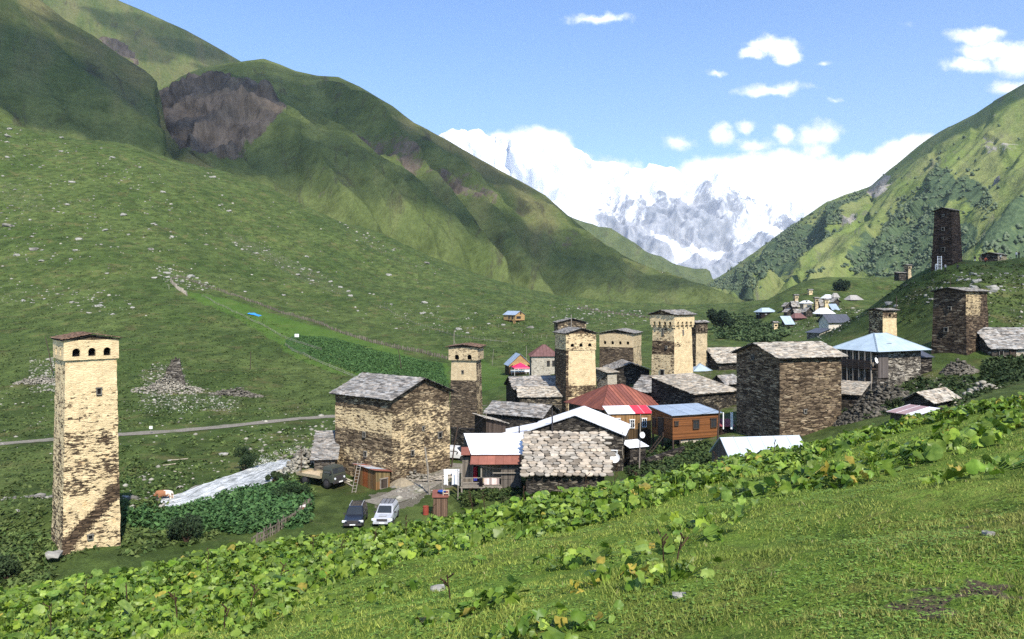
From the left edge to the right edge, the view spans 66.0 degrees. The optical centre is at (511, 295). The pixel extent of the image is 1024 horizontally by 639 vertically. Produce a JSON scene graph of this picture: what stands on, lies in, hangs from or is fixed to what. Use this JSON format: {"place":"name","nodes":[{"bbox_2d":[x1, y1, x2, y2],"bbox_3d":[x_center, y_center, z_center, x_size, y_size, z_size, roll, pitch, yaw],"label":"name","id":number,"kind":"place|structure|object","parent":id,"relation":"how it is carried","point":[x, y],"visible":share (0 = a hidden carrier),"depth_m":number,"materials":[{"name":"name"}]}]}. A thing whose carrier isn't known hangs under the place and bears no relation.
{"place":"outdoors","nodes":[
{"label":"outdoors","id":0,"kind":"place"},
{"bbox_2d":[0,0,211,167],"bbox_3d":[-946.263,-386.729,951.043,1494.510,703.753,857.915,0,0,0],"label":"hillside","id":1,"kind":"structure","parent":0,"point":[59,75],"depth_m":806.70,"materials":[{"name":"green plant"}]},
{"bbox_2d":[41,0,240,89],"bbox_3d":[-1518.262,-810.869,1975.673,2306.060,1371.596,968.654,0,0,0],"label":"mountain far shoulder","id":2,"kind":"object","parent":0,"point":[162,53],"visible":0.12,"depth_m":1974.93},
{"bbox_2d":[0,415,334,444],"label":"gravel road","id":3,"kind":"structure","parent":0,"point":[184,429],"depth_m":132.84,"materials":[{"name":"gravel"}]},
{"bbox_2d":[161,460,289,506],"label":"river","id":4,"kind":"structure","parent":0,"point":[248,476],"depth_m":91.43,"materials":[{"name":"white liquid"}]},
{"bbox_2d":[365,463,460,505],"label":"farmyard track","id":5,"kind":"structure","parent":0,"point":[390,494],"depth_m":87.51,"materials":[{"name":"gravel"}]},
{"bbox_2d":[159,59,752,304],"bbox_3d":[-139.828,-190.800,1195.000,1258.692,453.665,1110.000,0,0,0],"label":"mountain main ridge","id":6,"kind":"structure","parent":0,"point":[342,150],"depth_m":1020.42,"materials":[{"name":"green plant"}]},
{"bbox_2d":[0,122,1023,588],"bbox_3d":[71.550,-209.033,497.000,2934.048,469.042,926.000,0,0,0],"label":"valley ground","id":7,"kind":"structure","parent":0,"point":[264,210],"depth_m":342.56,"materials":[{"name":"green plant"}]},
{"bbox_2d":[0,552,22,581],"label":"bush","id":8,"kind":"object","parent":7,"relation":"on","point":[8,565],"visible":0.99,"depth_m":61.84,"materials":[{"name":"green plant"}]},
{"bbox_2d":[12,376,54,384],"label":"rubble heap","id":9,"kind":"object","parent":7,"relation":"on","point":[30,381],"visible":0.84,"depth_m":183.82,"materials":[{"name":"stone"}]},
{"bbox_2d":[51,331,122,555],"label":"stone tower","id":10,"kind":"structure","parent":7,"relation":"on","point":[85,505],"depth_m":66.53,"materials":[{"name":"stone"}]},
{"bbox_2d":[1,448,311,506],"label":"stream stones","id":11,"kind":"object","parent":7,"relation":"on","point":[49,496],"visible":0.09,"depth_m":79.12,"materials":[{"name":"stone"}]},
{"bbox_2d":[0,423,334,587],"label":"undergrowth","id":12,"kind":"object","parent":7,"relation":"on","point":[42,573],"visible":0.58,"depth_m":70.92,"materials":[{"name":"green plant"}]},
{"bbox_2d":[130,385,204,394],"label":"rubble","id":13,"kind":"object","parent":7,"relation":"on","point":[195,389],"visible":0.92,"depth_m":172.52,"materials":[{"name":"stone"}]},
{"bbox_2d":[149,373,185,389],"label":"rubble heap","id":14,"kind":"object","parent":7,"relation":"on","point":[166,381],"visible":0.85,"depth_m":175.62,"materials":[{"name":"stone"}]},
{"bbox_2d":[164,357,185,385],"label":"ruined wall","id":15,"kind":"structure","parent":7,"relation":"on","point":[174,369],"depth_m":178.86,"materials":[{"name":"stone"}]},
{"bbox_2d":[165,513,203,541],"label":"bush","id":16,"kind":"object","parent":7,"relation":"on","point":[179,530],"visible":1,"depth_m":69.84,"materials":[{"name":"green plant"}]},
{"bbox_2d":[123,478,315,533],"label":"nettles","id":17,"kind":"object","parent":7,"relation":"on","point":[256,507],"visible":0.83,"depth_m":76.67,"materials":[{"name":"green plant"}]},
{"bbox_2d":[139,391,302,480],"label":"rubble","id":18,"kind":"object","parent":7,"relation":"on","point":[261,461],"visible":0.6,"depth_m":114.46,"materials":[{"name":"grey stone"}]},
{"bbox_2d":[208,387,263,397],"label":"rubble heap","id":19,"kind":"object","parent":7,"relation":"on","point":[239,393],"visible":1,"depth_m":171.20,"materials":[{"name":"stone"}]},
{"bbox_2d":[233,445,259,470],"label":"bush","id":20,"kind":"object","parent":7,"relation":"on","point":[248,458],"visible":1,"depth_m":99.97,"materials":[{"name":"green plant"}]},
{"bbox_2d":[265,470,289,480],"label":"bush","id":21,"kind":"object","parent":7,"relation":"on","point":[275,475],"visible":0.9,"depth_m":92.42,"materials":[{"name":"green plant"}]},
{"bbox_2d":[251,498,311,542],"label":"plank fence","id":22,"kind":"object","parent":7,"relation":"on","point":[275,531],"visible":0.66,"depth_m":72.27,"materials":[{"name":"wood"}]},
{"bbox_2d":[272,480,310,496],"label":"bush","id":23,"kind":"object","parent":7,"relation":"on","point":[288,489],"visible":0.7,"depth_m":84.31,"materials":[{"name":"green plant"}]},
{"bbox_2d":[277,445,313,473],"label":"rubble heap","id":24,"kind":"object","parent":7,"relation":"on","point":[291,464],"visible":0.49,"depth_m":96.81,"materials":[{"name":"stone"}]},
{"bbox_2d":[171,275,448,359],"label":"plank fence","id":25,"kind":"object","parent":7,"relation":"on","point":[351,335],"visible":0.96,"depth_m":315.98,"materials":[{"name":"wood"}]},
{"bbox_2d":[296,464,346,487],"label":"flatbed truck","id":26,"kind":"object","parent":7,"relation":"on","point":[328,475],"visible":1,"depth_m":89.71,"materials":[{"name":"grey metal"}]},
{"bbox_2d":[310,430,339,480],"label":"stone hut","id":27,"kind":"object","parent":7,"relation":"on","point":[325,449],"visible":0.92,"depth_m":94.61,"materials":[{"name":"stone"}]},
{"bbox_2d":[342,500,367,526],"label":"parked car","id":28,"kind":"object","parent":7,"relation":"on","point":[356,514],"visible":1,"depth_m":75.07,"materials":[{"name":"blue paint"}]},
{"bbox_2d":[292,335,448,385],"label":"potato plants","id":29,"kind":"object","parent":7,"relation":"on","point":[373,365],"visible":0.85,"depth_m":246.01,"materials":[{"name":"green plant"}]},
{"bbox_2d":[352,463,392,489],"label":"plank hut","id":30,"kind":"object","parent":7,"relation":"on","point":[374,478],"visible":0.91,"depth_m":89.48,"materials":[{"name":"wood"}]},
{"bbox_2d":[372,498,398,524],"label":"parked car","id":31,"kind":"object","parent":7,"relation":"on","point":[387,511],"visible":0.95,"depth_m":75.67,"materials":[{"name":"silver metal"}]},
{"bbox_2d":[329,372,454,482],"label":"stone house","id":32,"kind":"structure","parent":7,"relation":"on","point":[396,424],"depth_m":93.53,"materials":[{"name":"stone"}]},
{"bbox_2d":[405,470,451,481],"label":"rubble heap","id":33,"kind":"object","parent":7,"relation":"on","point":[418,475],"visible":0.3,"depth_m":91.93,"materials":[{"name":"stone"}]},
{"bbox_2d":[432,490,448,516],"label":"garden shed","id":34,"kind":"structure","parent":7,"relation":"on","point":[440,501],"depth_m":77.55,"materials":[{"name":"brown wood"}]},
{"bbox_2d":[451,427,473,446],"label":"stone wall","id":35,"kind":"structure","parent":7,"relation":"on","point":[460,439],"depth_m":110.62,"materials":[{"name":"stone"}]},
{"bbox_2d":[445,342,485,428],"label":"stone tower","id":36,"kind":"structure","parent":7,"relation":"on","point":[466,386],"depth_m":135.58,"materials":[{"name":"stone"}]},
{"bbox_2d":[461,490,481,506],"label":"bush","id":37,"kind":"object","parent":7,"relation":"on","point":[474,495],"visible":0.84,"depth_m":80.23,"materials":[{"name":"green plant"}]},
{"bbox_2d":[473,413,508,432],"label":"board shelter","id":38,"kind":"object","parent":7,"relation":"on","point":[489,425],"visible":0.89,"depth_m":99.81,"materials":[{"name":"brown wood"}]},
{"bbox_2d":[460,433,523,491],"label":"porch house","id":39,"kind":"structure","parent":7,"relation":"on","point":[502,452],"depth_m":85.21,"materials":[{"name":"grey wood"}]},
{"bbox_2d":[0,130,1023,512],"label":"scattered stones","id":40,"kind":"object","parent":7,"relation":"on","point":[308,412],"visible":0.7,"depth_m":173.90,"materials":[{"name":"grey stone"}]},
{"bbox_2d":[503,311,524,323],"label":"stilt house","id":41,"kind":"structure","parent":7,"relation":"on","point":[514,315],"depth_m":387.74,"materials":[{"name":"brown wood"}]},
{"bbox_2d":[504,353,529,374],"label":"chalet","id":42,"kind":"object","parent":7,"relation":"on","point":[514,359],"visible":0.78,"depth_m":216.73,"materials":[{"name":"brown wood"}]},
{"bbox_2d":[483,400,561,428],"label":"slate house","id":43,"kind":"structure","parent":7,"relation":"on","point":[514,414],"depth_m":112.58,"materials":[{"name":"stone"}]},
{"bbox_2d":[504,375,555,401],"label":"slate house","id":44,"kind":"structure","parent":7,"relation":"on","point":[511,383],"depth_m":137.85,"materials":[{"name":"stone"}]},
{"bbox_2d":[516,386,562,413],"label":"slate house","id":45,"kind":"structure","parent":7,"relation":"on","point":[550,395],"depth_m":131.48,"materials":[{"name":"stone"}]},
{"bbox_2d":[528,344,554,375],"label":"stone house","id":46,"kind":"structure","parent":7,"relation":"on","point":[542,359],"depth_m":190.18,"materials":[{"name":"white stone"}]},
{"bbox_2d":[519,430,615,500],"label":"stone tiled house","id":47,"kind":"structure","parent":7,"relation":"on","point":[565,460],"depth_m":81.19,"materials":[{"name":"stone"}]},
{"bbox_2d":[504,406,630,471],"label":"white roofed house","id":48,"kind":"structure","parent":7,"relation":"on","point":[584,418],"depth_m":94.24,"materials":[{"name":"stone"}]},
{"bbox_2d":[553,318,586,374],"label":"stone tower","id":49,"kind":"structure","parent":7,"relation":"on","point":[562,323],"depth_m":147.90,"materials":[{"name":"stone"}]},
{"bbox_2d":[553,327,597,412],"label":"stone tower","id":50,"kind":"structure","parent":7,"relation":"on","point":[575,347],"depth_m":131.04,"materials":[{"name":"stone"}]},
{"bbox_2d":[456,440,713,502],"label":"garden plants","id":51,"kind":"object","parent":7,"relation":"on","point":[692,451],"visible":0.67,"depth_m":86.62,"materials":[{"name":"green plant"}]},
{"bbox_2d":[596,367,618,388],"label":"stone hut","id":52,"kind":"object","parent":7,"relation":"on","point":[606,376],"visible":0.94,"depth_m":137.06,"materials":[{"name":"stone"}]},
{"bbox_2d":[564,384,658,416],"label":"red roofed house","id":53,"kind":"structure","parent":7,"relation":"on","point":[611,395],"depth_m":116.36,"materials":[{"name":"red metal"}]},
{"bbox_2d":[598,328,642,367],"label":"stone tower","id":54,"kind":"structure","parent":7,"relation":"on","point":[615,345],"depth_m":151.61,"materials":[{"name":"stone"}]},
{"bbox_2d":[602,359,650,384],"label":"slate house","id":55,"kind":"structure","parent":7,"relation":"on","point":[629,373],"depth_m":140.25,"materials":[{"name":"stone"}]},
{"bbox_2d":[602,405,651,444],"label":"timber annexe","id":56,"kind":"structure","parent":7,"relation":"on","point":[629,414],"depth_m":104.63,"materials":[{"name":"brown wood"}]},
{"bbox_2d":[624,439,648,465],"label":"sheet shelter","id":57,"kind":"object","parent":7,"relation":"on","point":[631,451],"visible":0.75,"depth_m":93.62,"materials":[{"name":"metal"}]},
{"bbox_2d":[632,375,651,395],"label":"slate house","id":58,"kind":"structure","parent":7,"relation":"on","point":[643,384],"depth_m":125.54,"materials":[{"name":"stone"}]},
{"bbox_2d":[644,446,684,463],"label":"stone wall","id":59,"kind":"structure","parent":7,"relation":"on","point":[669,453],"depth_m":92.82,"materials":[{"name":"stone"}]},
{"bbox_2d":[648,403,722,452],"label":"wooden cabin","id":60,"kind":"object","parent":7,"relation":"on","point":[668,423],"visible":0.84,"depth_m":98.64,"materials":[{"name":"brown wood"}]},
{"bbox_2d":[649,373,736,409],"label":"slate house","id":61,"kind":"structure","parent":7,"relation":"on","point":[681,388],"depth_m":113.92,"materials":[{"name":"stone"}]},
{"bbox_2d":[692,320,709,366],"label":"stone tower","id":62,"kind":"structure","parent":7,"relation":"on","point":[699,337],"depth_m":152.74,"materials":[{"name":"stone"}]},
{"bbox_2d":[706,308,734,326],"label":"broadleaf tree","id":63,"kind":"object","parent":7,"relation":"on","point":[717,319],"visible":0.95,"depth_m":354.33,"materials":[{"name":"green plant"}]},
{"bbox_2d":[706,347,739,369],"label":"slate house","id":64,"kind":"structure","parent":7,"relation":"on","point":[721,358],"depth_m":152.01,"materials":[{"name":"stone"}]},
{"bbox_2d":[712,374,735,387],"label":"slate hut","id":65,"kind":"object","parent":7,"relation":"on","point":[728,379],"visible":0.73,"depth_m":127.15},
{"bbox_2d":[719,419,735,434],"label":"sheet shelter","id":66,"kind":"object","parent":7,"relation":"on","point":[726,429],"visible":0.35,"depth_m":99.09,"materials":[{"name":"fabric"}]},
{"bbox_2d":[712,311,794,341],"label":"gorge scrub","id":67,"kind":"object","parent":7,"relation":"on","point":[747,328],"visible":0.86,"depth_m":318.71,"materials":[{"name":"green plant"}]},
{"bbox_2d":[709,435,802,461],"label":"plank shed","id":68,"kind":"structure","parent":7,"relation":"on","point":[725,446],"depth_m":75.74,"materials":[{"name":"metal"}]},
{"bbox_2d":[731,341,847,436],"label":"stone house","id":69,"kind":"structure","parent":7,"relation":"on","point":[789,388],"depth_m":91.85,"materials":[{"name":"stone"}]},
{"bbox_2d":[623,353,1023,477],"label":"village weeds","id":70,"kind":"object","parent":7,"relation":"on","point":[995,370],"visible":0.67,"depth_m":99.06,"materials":[{"name":"green plant"}]},
{"bbox_2d":[832,279,850,290],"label":"broadleaf tree","id":71,"kind":"object","parent":7,"relation":"on","point":[840,284],"visible":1,"depth_m":450.44,"materials":[{"name":"green plant"}]},
{"bbox_2d":[841,380,870,410],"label":"slate hut","id":72,"kind":"object","parent":7,"relation":"on","point":[852,392],"visible":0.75,"depth_m":99.40,"materials":[{"name":"stone"}]},
{"bbox_2d":[832,401,887,425],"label":"rubble heap","id":73,"kind":"object","parent":7,"relation":"on","point":[852,415],"visible":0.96,"depth_m":90.64,"materials":[{"name":"stone"}]},
{"bbox_2d":[853,381,909,407],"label":"stone ruin","id":74,"kind":"object","parent":7,"relation":"on","point":[881,394],"visible":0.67,"depth_m":95.01,"materials":[{"name":"stone"}]},
{"bbox_2d":[833,332,931,393],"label":"blue roofed house","id":75,"kind":"structure","parent":7,"relation":"on","point":[899,360],"depth_m":106.05,"materials":[{"name":"clear stone"}]},
{"bbox_2d":[794,261,1023,335],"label":"hill tufts","id":76,"kind":"object","parent":7,"relation":"on","point":[978,268],"visible":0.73,"depth_m":165.45,"materials":[{"name":"green plant"}]},
{"bbox_2d":[886,404,939,420],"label":"scrap roof","id":77,"kind":"structure","parent":7,"relation":"on","point":[899,412],"depth_m":67.66,"materials":[{"name":"metal"}]},
{"bbox_2d":[921,350,933,373],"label":"stone shed","id":78,"kind":"structure","parent":7,"relation":"on","point":[926,362],"depth_m":108.41,"materials":[{"name":"stone"}]},
{"bbox_2d":[900,387,960,409],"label":"slate hut","id":79,"kind":"object","parent":7,"relation":"on","point":[937,397],"visible":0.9,"depth_m":77.41,"materials":[{"name":"stone"}]},
{"bbox_2d":[931,207,961,270],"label":"stone tower","id":80,"kind":"structure","parent":7,"relation":"on","point":[947,244],"depth_m":173.87,"materials":[{"name":"stone"}]},
{"bbox_2d":[939,358,979,375],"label":"rubble pile","id":81,"kind":"object","parent":7,"relation":"on","point":[960,367],"visible":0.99,"depth_m":105.36,"materials":[{"name":"stone"}]},
{"bbox_2d":[931,287,989,355],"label":"stone tower","id":82,"kind":"structure","parent":7,"relation":"on","point":[960,318],"depth_m":115.06,"materials":[{"name":"stone"}]},
{"bbox_2d":[980,252,1006,261],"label":"stone hut","id":83,"kind":"object","parent":7,"relation":"on","point":[991,256],"visible":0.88,"depth_m":186.50,"materials":[{"name":"stone"}]},
{"bbox_2d":[977,327,1023,356],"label":"slate house","id":84,"kind":"structure","parent":7,"relation":"on","point":[998,341],"depth_m":113.31,"materials":[{"name":"grey stone"}]},
{"bbox_2d":[0,406,1023,638],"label":"slope","id":85,"kind":"structure","parent":0,"point":[922,496],"depth_m":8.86,"materials":[{"name":"green plant"}]},
{"bbox_2d":[409,574,529,628],"bbox_3d":[-0.418,3.073,7.803,1.178,0.566,0.722,0,0,0],"label":"butterbur clump","id":86,"kind":"object","parent":85,"relation":"on","point":[495,594],"visible":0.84,"depth_m":7.68,"materials":[{"name":"green plant"}]},
{"bbox_2d":[0,391,1023,638],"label":"butterbur foliage","id":87,"kind":"object","parent":85,"relation":"on","point":[308,563],"visible":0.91,"depth_m":17.86,"materials":[{"name":"green plant"}]},
{"bbox_2d":[473,602,567,638],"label":"butterbur clump","id":88,"kind":"object","parent":85,"relation":"on","point":[513,632],"visible":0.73,"depth_m":6.32,"materials":[{"name":"green plant"}]},
{"bbox_2d":[517,600,623,638],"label":"butterbur clump","id":89,"kind":"object","parent":85,"relation":"on","point":[554,632],"visible":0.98,"depth_m":6.07,"materials":[{"name":"green plant"}]},
{"bbox_2d":[533,537,611,569],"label":"butterbur clump","id":90,"kind":"object","parent":85,"relation":"on","point":[570,561],"visible":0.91,"depth_m":10.95,"materials":[{"name":"green plant"}]},
{"bbox_2d":[569,544,659,593],"bbox_3d":[0.990,2.678,7.716,0.893,0.498,0.656,0,0,0],"label":"butterbur clump","id":91,"kind":"object","parent":85,"relation":"on","point":[629,562],"visible":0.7,"depth_m":7.70,"materials":[{"name":"green plant"}]},
{"bbox_2d":[623,553,721,590],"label":"butterbur clump","id":92,"kind":"object","parent":85,"relation":"on","point":[676,572],"visible":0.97,"depth_m":6.91,"materials":[{"name":"green plant"}]},
{"bbox_2d":[604,513,748,560],"bbox_3d":[2.206,3.244,10.768,1.918,0.739,1.200,0,0,0],"label":"butterbur clump","id":93,"kind":"object","parent":85,"relation":"on","point":[712,531],"visible":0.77,"depth_m":10.58,"materials":[{"name":"green plant"}]},
{"bbox_2d":[659,495,770,532],"bbox_3d":[3.146,3.510,12.529,1.703,0.710,1.169,0,0,-27],"label":"butterbur clump","id":94,"kind":"object","parent":85,"relation":"on","point":[699,519],"visible":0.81,"depth_m":12.48,"materials":[{"name":"green plant"}]},
{"bbox_2d":[708,457,862,500],"bbox_3d":[5.475,3.749,15.637,3.099,1.060,2.044,0,0,0],"label":"butterbur clump","id":95,"kind":"object","parent":85,"relation":"on","point":[752,486],"visible":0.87,"depth_m":15.55,"materials":[{"name":"green plant"}]},
{"bbox_2d":[814,461,896,488],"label":"butterbur clump","id":96,"kind":"object","parent":85,"relation":"on","point":[843,479],"visible":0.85,"depth_m":14.49,"materials":[{"name":"green plant"}]},
{"bbox_2d":[803,441,927,477],"bbox_3d":[7.159,3.322,15.921,2.235,0.974,2.142,0,0,38],"label":"butterbur clump","id":97,"kind":"object","parent":85,"relation":"on","point":[874,457],"visible":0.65,"depth_m":15.68,"materials":[{"name":"green plant"}]},
{"bbox_2d":[854,433,969,465],"bbox_3d":[8.348,3.222,16.555,2.385,0.892,1.728,0,0,0],"label":"butterbur clump","id":98,"kind":"object","parent":85,"relation":"on","point":[889,448],"visible":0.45,"depth_m":16.29,"materials":[{"name":"green plant"}]},
{"bbox_2d":[888,419,1014,465],"bbox_3d":[8.930,2.995,15.862,2.592,0.995,1.672,0,0,0],"label":"butterbur clump","id":99,"kind":"object","parent":85,"relation":"on","point":[937,449],"visible":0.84,"depth_m":15.62,"materials":[{"name":"green plant"}]},
{"bbox_2d":[918,449,1023,484],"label":"butterbur clump","id":100,"kind":"object","parent":85,"relation":"on","point":[971,468],"visible":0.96,"depth_m":10.58,"materials":[{"name":"green plant"}]},
{"bbox_2d":[932,408,1023,434],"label":"butterbur clump","id":101,"kind":"object","parent":85,"relation":"on","point":[981,430],"visible":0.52,"depth_m":19.40,"materials":[{"name":"green plant"}]},
{"bbox_2d":[971,406,1023,430],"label":"butterbur clump","id":102,"kind":"object","parent":85,"relation":"on","point":[989,423],"visible":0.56,"depth_m":19.06,"materials":[{"name":"green plant"}]},
{"bbox_2d":[119,0,1023,208],"label":"sky","id":103,"kind":"structure","parent":0,"point":[809,103],"materials":[{"name":"blue"}]},
{"bbox_2d":[439,128,814,278],"bbox_3d":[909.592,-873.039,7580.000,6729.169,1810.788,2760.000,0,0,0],"label":"mountain snow massif","id":104,"kind":"structure","parent":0,"point":[716,224],"depth_m":7451.73,"materials":[{"name":"white snow"}]},
{"bbox_2d":[569,216,712,283],"bbox_3d":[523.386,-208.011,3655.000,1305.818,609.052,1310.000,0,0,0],"label":"valley head ridge","id":105,"kind":"structure","parent":0,"point":[620,243],"depth_m":3516.51,"materials":[{"name":"green plant"}]},
{"bbox_2d":[648,309,695,374],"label":"stone tower","id":106,"kind":"structure","parent":0,"point":[672,350],"depth_m":129.80,"materials":[{"name":"stone"}]},
{"bbox_2d":[816,314,849,330],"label":"white house","id":107,"kind":"structure","parent":0,"point":[832,321],"depth_m":237.78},
{"bbox_2d":[704,84,1023,300],"bbox_3d":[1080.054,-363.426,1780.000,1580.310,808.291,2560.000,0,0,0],"label":"mountain right slope","id":108,"kind":"structure","parent":0,"point":[994,149],"depth_m":1239.87,"materials":[{"name":"green plant"}]},
{"bbox_2d":[709,124,1023,290],"bbox_3d":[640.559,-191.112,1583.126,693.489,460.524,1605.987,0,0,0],"label":"mountain woods","id":109,"kind":"object","parent":108,"relation":"on","point":[763,271],"visible":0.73,"depth_m":1193.53,"materials":[{"name":"green plant"}]},
{"bbox_2d":[866,308,899,335],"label":"stone tower","id":110,"kind":"structure","parent":0,"point":[882,320],"depth_m":150.97,"materials":[{"name":"stone"}]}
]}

